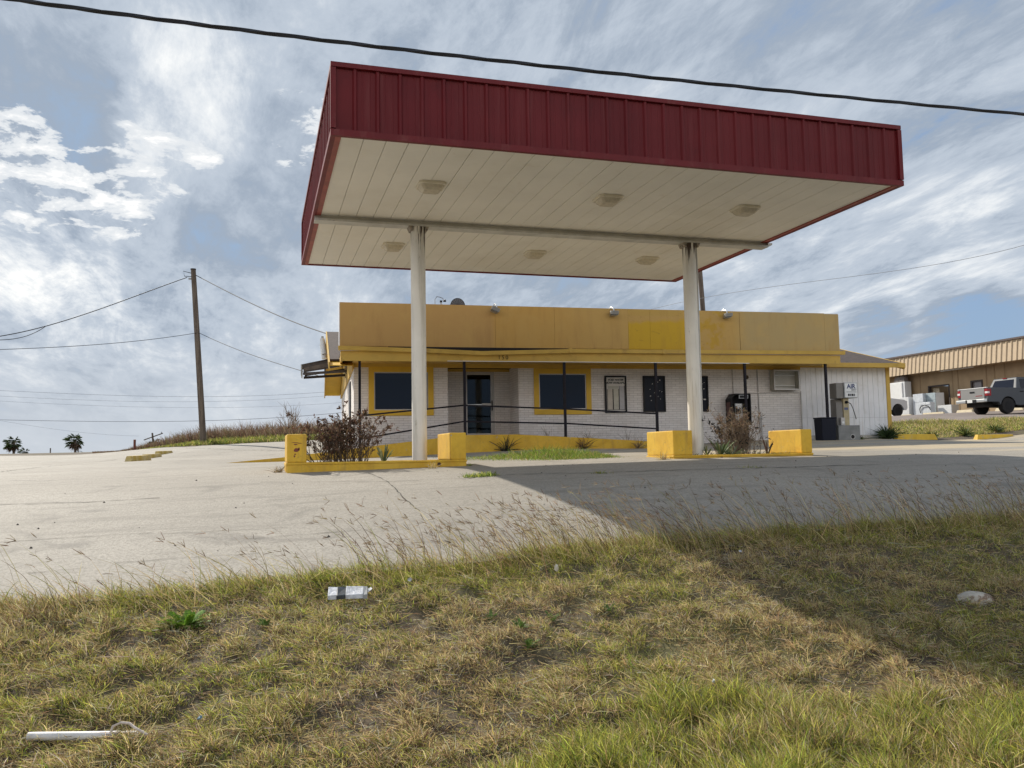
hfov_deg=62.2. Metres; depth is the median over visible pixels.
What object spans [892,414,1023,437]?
slope grass
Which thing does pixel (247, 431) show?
cane grass
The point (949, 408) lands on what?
chest freezer
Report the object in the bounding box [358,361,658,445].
handrail
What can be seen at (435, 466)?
weed
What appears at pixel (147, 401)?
distant wire
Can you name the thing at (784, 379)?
air conditioner
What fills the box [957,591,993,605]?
white rock
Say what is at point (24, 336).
service wire
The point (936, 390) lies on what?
doorway
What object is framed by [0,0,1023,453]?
sky
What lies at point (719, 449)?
agave plant
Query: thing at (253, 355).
service wire
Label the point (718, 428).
dead shrub
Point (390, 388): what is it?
window
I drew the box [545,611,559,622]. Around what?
leafy weed
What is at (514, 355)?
shop building
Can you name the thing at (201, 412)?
utility pole
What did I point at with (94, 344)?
service wire
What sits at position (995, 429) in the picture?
weed
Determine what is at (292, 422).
bare tree
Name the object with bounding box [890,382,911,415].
white cooler
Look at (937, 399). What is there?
grey fridge
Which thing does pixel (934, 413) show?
wheel stop
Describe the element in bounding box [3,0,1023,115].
power cable
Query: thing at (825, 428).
trash bin
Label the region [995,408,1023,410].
wheel stop
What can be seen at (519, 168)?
fuel canopy
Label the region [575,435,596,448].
weed
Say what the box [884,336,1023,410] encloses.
metal building
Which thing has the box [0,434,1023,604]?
concrete lot
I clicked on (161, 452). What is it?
wheel stop
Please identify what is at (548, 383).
window
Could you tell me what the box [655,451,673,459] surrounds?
weed
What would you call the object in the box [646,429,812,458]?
planter island
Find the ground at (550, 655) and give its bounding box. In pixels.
[0,423,1023,767]
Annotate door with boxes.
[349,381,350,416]
[466,372,494,434]
[890,382,902,415]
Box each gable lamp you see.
[320,336,326,354]
[320,345,326,358]
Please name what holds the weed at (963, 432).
on the ground at (550, 655)
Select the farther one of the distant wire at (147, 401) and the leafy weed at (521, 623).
the distant wire at (147, 401)
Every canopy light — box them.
[381,242,404,251]
[416,180,445,194]
[523,250,546,258]
[592,194,623,206]
[635,256,658,264]
[729,204,760,216]
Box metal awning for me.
[301,359,346,378]
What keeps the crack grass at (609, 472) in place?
on the concrete lot at (216, 493)
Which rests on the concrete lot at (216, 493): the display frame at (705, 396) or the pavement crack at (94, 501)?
the pavement crack at (94, 501)
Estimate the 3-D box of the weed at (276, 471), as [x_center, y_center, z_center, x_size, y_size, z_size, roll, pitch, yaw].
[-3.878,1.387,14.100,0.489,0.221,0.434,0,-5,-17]
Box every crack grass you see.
[457,470,500,477]
[591,465,761,473]
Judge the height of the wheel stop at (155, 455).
0.198 m
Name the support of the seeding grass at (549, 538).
on the ground at (550, 655)
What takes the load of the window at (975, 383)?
in the metal building at (949, 373)
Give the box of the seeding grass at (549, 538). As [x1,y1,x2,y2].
[0,466,1023,641]
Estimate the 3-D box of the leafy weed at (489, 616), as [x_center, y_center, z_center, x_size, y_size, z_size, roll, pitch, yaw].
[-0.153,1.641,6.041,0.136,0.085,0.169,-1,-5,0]
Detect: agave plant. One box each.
[376,444,393,460]
[702,446,711,454]
[709,439,736,454]
[724,444,745,453]
[762,438,773,453]
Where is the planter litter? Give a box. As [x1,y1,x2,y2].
[693,450,789,454]
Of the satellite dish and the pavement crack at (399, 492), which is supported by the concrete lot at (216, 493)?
the pavement crack at (399, 492)
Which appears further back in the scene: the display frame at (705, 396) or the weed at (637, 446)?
the display frame at (705, 396)
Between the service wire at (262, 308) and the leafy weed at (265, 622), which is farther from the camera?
the service wire at (262, 308)
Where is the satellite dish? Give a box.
[450,298,464,304]
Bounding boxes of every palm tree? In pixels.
[2,436,22,453]
[17,447,29,453]
[62,433,83,451]
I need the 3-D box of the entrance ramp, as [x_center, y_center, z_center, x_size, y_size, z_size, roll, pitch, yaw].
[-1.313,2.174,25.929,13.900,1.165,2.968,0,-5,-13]
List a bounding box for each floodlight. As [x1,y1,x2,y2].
[490,303,499,313]
[610,307,618,315]
[721,309,732,318]
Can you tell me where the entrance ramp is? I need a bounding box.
[231,434,646,462]
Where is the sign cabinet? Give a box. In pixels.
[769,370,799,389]
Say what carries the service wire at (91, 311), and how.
attached to the utility pole at (201, 412)
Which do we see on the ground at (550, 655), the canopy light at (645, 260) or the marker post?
the marker post
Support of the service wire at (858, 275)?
attached to the utility pole at (701, 291)
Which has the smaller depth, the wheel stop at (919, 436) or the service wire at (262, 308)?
the wheel stop at (919, 436)
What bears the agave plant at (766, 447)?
on the planter island at (675, 444)
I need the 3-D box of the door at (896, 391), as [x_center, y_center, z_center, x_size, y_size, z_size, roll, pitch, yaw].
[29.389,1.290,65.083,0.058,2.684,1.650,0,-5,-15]
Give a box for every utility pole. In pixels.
[184,268,206,440]
[698,271,704,310]
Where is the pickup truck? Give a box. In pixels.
[956,377,1023,414]
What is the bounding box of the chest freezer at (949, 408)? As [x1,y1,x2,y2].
[938,405,958,412]
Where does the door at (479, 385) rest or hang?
in the shop building at (514, 355)
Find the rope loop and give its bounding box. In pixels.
[109,721,147,734]
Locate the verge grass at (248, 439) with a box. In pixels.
[139,433,317,449]
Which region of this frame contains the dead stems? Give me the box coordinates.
[0,509,1023,767]
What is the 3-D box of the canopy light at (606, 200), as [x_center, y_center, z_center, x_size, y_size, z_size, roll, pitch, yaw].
[1.615,-3.080,14.323,0.430,0.118,0.450,0,-5,-17]
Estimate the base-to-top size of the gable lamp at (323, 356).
0.704 m
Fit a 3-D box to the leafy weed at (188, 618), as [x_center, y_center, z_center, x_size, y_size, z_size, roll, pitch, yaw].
[-2.261,1.589,5.769,0.384,0.148,0.293,3,-6,-38]
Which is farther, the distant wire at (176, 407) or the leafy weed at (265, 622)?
the distant wire at (176, 407)
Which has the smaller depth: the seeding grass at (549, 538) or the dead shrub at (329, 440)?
the seeding grass at (549, 538)
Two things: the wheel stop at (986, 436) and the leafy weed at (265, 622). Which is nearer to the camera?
the leafy weed at (265, 622)
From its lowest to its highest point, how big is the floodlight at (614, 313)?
0.324 m
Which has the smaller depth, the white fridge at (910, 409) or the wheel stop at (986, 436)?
the wheel stop at (986, 436)
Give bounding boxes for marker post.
[133,439,135,449]
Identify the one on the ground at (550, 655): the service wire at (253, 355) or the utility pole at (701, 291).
the utility pole at (701, 291)
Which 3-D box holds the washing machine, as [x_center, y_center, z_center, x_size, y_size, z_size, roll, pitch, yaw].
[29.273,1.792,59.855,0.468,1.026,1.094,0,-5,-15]
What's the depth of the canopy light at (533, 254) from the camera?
17.96 m
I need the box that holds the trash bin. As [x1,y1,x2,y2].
[813,417,836,439]
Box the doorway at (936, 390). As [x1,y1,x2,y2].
[928,384,950,404]
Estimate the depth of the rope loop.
4.10 m
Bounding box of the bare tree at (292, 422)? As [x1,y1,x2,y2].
[275,402,300,427]
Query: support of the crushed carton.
on the ground at (550, 655)
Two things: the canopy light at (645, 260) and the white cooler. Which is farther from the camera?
the white cooler
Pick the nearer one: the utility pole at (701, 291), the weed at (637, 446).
the weed at (637, 446)
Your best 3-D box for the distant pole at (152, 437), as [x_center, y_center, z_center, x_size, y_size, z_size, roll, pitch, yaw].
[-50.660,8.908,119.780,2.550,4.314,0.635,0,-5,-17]
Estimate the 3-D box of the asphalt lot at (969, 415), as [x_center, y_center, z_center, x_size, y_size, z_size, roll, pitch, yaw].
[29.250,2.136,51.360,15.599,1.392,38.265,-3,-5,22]
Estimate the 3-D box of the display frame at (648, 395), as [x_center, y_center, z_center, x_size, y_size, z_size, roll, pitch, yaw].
[4.632,0.321,27.621,0.760,1.170,0.060,0,-5,-13]
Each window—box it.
[368,366,433,415]
[533,368,591,414]
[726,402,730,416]
[970,379,982,387]
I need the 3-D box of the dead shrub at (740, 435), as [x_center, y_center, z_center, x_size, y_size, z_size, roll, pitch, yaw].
[4.566,0.901,16.938,1.184,1.119,0.946,-4,-6,34]
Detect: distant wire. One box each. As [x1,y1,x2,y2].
[0,390,319,396]
[6,396,318,401]
[6,401,341,407]
[23,412,341,421]
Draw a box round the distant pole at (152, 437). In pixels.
[144,432,162,440]
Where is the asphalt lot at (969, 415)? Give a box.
[892,410,1023,422]
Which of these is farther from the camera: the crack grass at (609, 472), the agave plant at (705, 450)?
the agave plant at (705, 450)
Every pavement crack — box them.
[33,497,159,503]
[369,473,419,510]
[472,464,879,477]
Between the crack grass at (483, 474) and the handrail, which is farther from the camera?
the handrail
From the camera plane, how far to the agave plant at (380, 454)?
14.67 m
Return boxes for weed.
[153,608,210,630]
[257,619,276,625]
[267,466,285,472]
[427,461,439,468]
[484,609,497,621]
[489,435,523,450]
[510,618,529,628]
[523,638,539,649]
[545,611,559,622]
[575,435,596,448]
[599,603,615,611]
[631,438,646,448]
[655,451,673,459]
[866,426,912,438]
[951,422,981,435]
[986,424,1009,432]
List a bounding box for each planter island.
[284,432,466,472]
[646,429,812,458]
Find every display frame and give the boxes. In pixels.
[604,376,626,412]
[642,376,665,411]
[702,376,708,411]
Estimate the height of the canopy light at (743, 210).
0.118 m
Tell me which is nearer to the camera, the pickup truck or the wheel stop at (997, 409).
the pickup truck
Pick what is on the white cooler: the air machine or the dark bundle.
the dark bundle
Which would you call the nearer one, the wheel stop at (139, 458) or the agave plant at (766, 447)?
the agave plant at (766, 447)
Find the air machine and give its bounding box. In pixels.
[829,383,859,439]
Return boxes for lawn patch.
[466,442,619,460]
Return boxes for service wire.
[0,277,186,336]
[0,333,194,349]
[3,327,43,339]
[196,275,325,333]
[200,333,317,375]
[654,245,1023,308]
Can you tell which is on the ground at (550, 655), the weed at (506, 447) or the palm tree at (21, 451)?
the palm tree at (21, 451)
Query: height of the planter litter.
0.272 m
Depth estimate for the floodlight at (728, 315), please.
26.48 m
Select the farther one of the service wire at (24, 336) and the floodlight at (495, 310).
the service wire at (24, 336)
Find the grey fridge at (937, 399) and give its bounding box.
[926,393,944,411]
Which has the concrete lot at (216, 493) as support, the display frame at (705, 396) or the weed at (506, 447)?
the weed at (506, 447)
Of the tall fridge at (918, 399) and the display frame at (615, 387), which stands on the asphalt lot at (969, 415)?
the tall fridge at (918, 399)
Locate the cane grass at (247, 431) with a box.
[92,418,336,452]
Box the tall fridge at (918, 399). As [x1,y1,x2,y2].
[913,393,925,414]
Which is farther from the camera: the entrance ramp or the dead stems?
the entrance ramp
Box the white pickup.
[891,398,907,415]
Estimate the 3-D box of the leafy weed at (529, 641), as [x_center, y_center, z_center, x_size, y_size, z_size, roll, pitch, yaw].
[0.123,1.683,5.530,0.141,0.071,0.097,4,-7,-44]
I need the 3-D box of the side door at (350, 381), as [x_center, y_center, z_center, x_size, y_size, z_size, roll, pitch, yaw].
[-5.351,1.020,28.032,0.026,2.150,0.900,0,-5,-13]
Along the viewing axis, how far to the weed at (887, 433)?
28.94 m
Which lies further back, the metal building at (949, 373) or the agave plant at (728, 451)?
the metal building at (949, 373)
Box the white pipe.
[26,730,143,740]
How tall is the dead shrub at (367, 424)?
0.877 m
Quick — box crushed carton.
[328,586,371,599]
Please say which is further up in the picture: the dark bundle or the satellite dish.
the satellite dish
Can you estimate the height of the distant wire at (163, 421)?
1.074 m
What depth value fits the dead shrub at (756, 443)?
17.12 m
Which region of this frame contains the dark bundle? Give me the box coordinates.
[894,376,908,382]
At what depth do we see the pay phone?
28.02 m
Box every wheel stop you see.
[125,455,150,461]
[143,454,161,457]
[155,451,172,454]
[894,434,937,439]
[923,412,944,413]
[956,409,973,412]
[974,434,1012,439]
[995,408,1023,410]
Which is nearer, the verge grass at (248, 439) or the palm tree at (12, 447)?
the verge grass at (248, 439)
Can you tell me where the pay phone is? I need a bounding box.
[726,394,751,426]
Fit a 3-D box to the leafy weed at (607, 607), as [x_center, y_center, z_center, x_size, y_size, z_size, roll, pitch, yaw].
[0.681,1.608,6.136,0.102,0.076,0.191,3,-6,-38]
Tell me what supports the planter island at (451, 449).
on the concrete lot at (216, 493)
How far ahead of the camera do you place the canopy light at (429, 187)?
13.31 m
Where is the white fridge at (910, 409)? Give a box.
[900,397,913,414]
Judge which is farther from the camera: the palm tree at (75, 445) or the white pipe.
the palm tree at (75, 445)
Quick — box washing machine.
[919,402,934,414]
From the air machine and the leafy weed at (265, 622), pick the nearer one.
the leafy weed at (265, 622)
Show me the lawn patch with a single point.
(555, 454)
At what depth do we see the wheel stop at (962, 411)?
55.97 m
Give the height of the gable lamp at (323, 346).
0.704 m
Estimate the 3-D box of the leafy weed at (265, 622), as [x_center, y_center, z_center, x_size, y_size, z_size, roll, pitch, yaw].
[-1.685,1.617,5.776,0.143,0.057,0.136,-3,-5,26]
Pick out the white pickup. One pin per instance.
(898, 406)
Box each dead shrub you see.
[286,400,399,461]
[339,414,387,461]
[702,415,758,453]
[708,402,765,453]
[741,428,773,453]
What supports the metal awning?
attached to the shop building at (514, 355)
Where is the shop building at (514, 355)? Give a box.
[324,302,905,448]
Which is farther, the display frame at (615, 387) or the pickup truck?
the pickup truck
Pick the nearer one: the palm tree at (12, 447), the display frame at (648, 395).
the display frame at (648, 395)
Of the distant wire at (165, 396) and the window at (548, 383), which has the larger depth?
the distant wire at (165, 396)
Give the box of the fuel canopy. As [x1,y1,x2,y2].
[301,61,903,459]

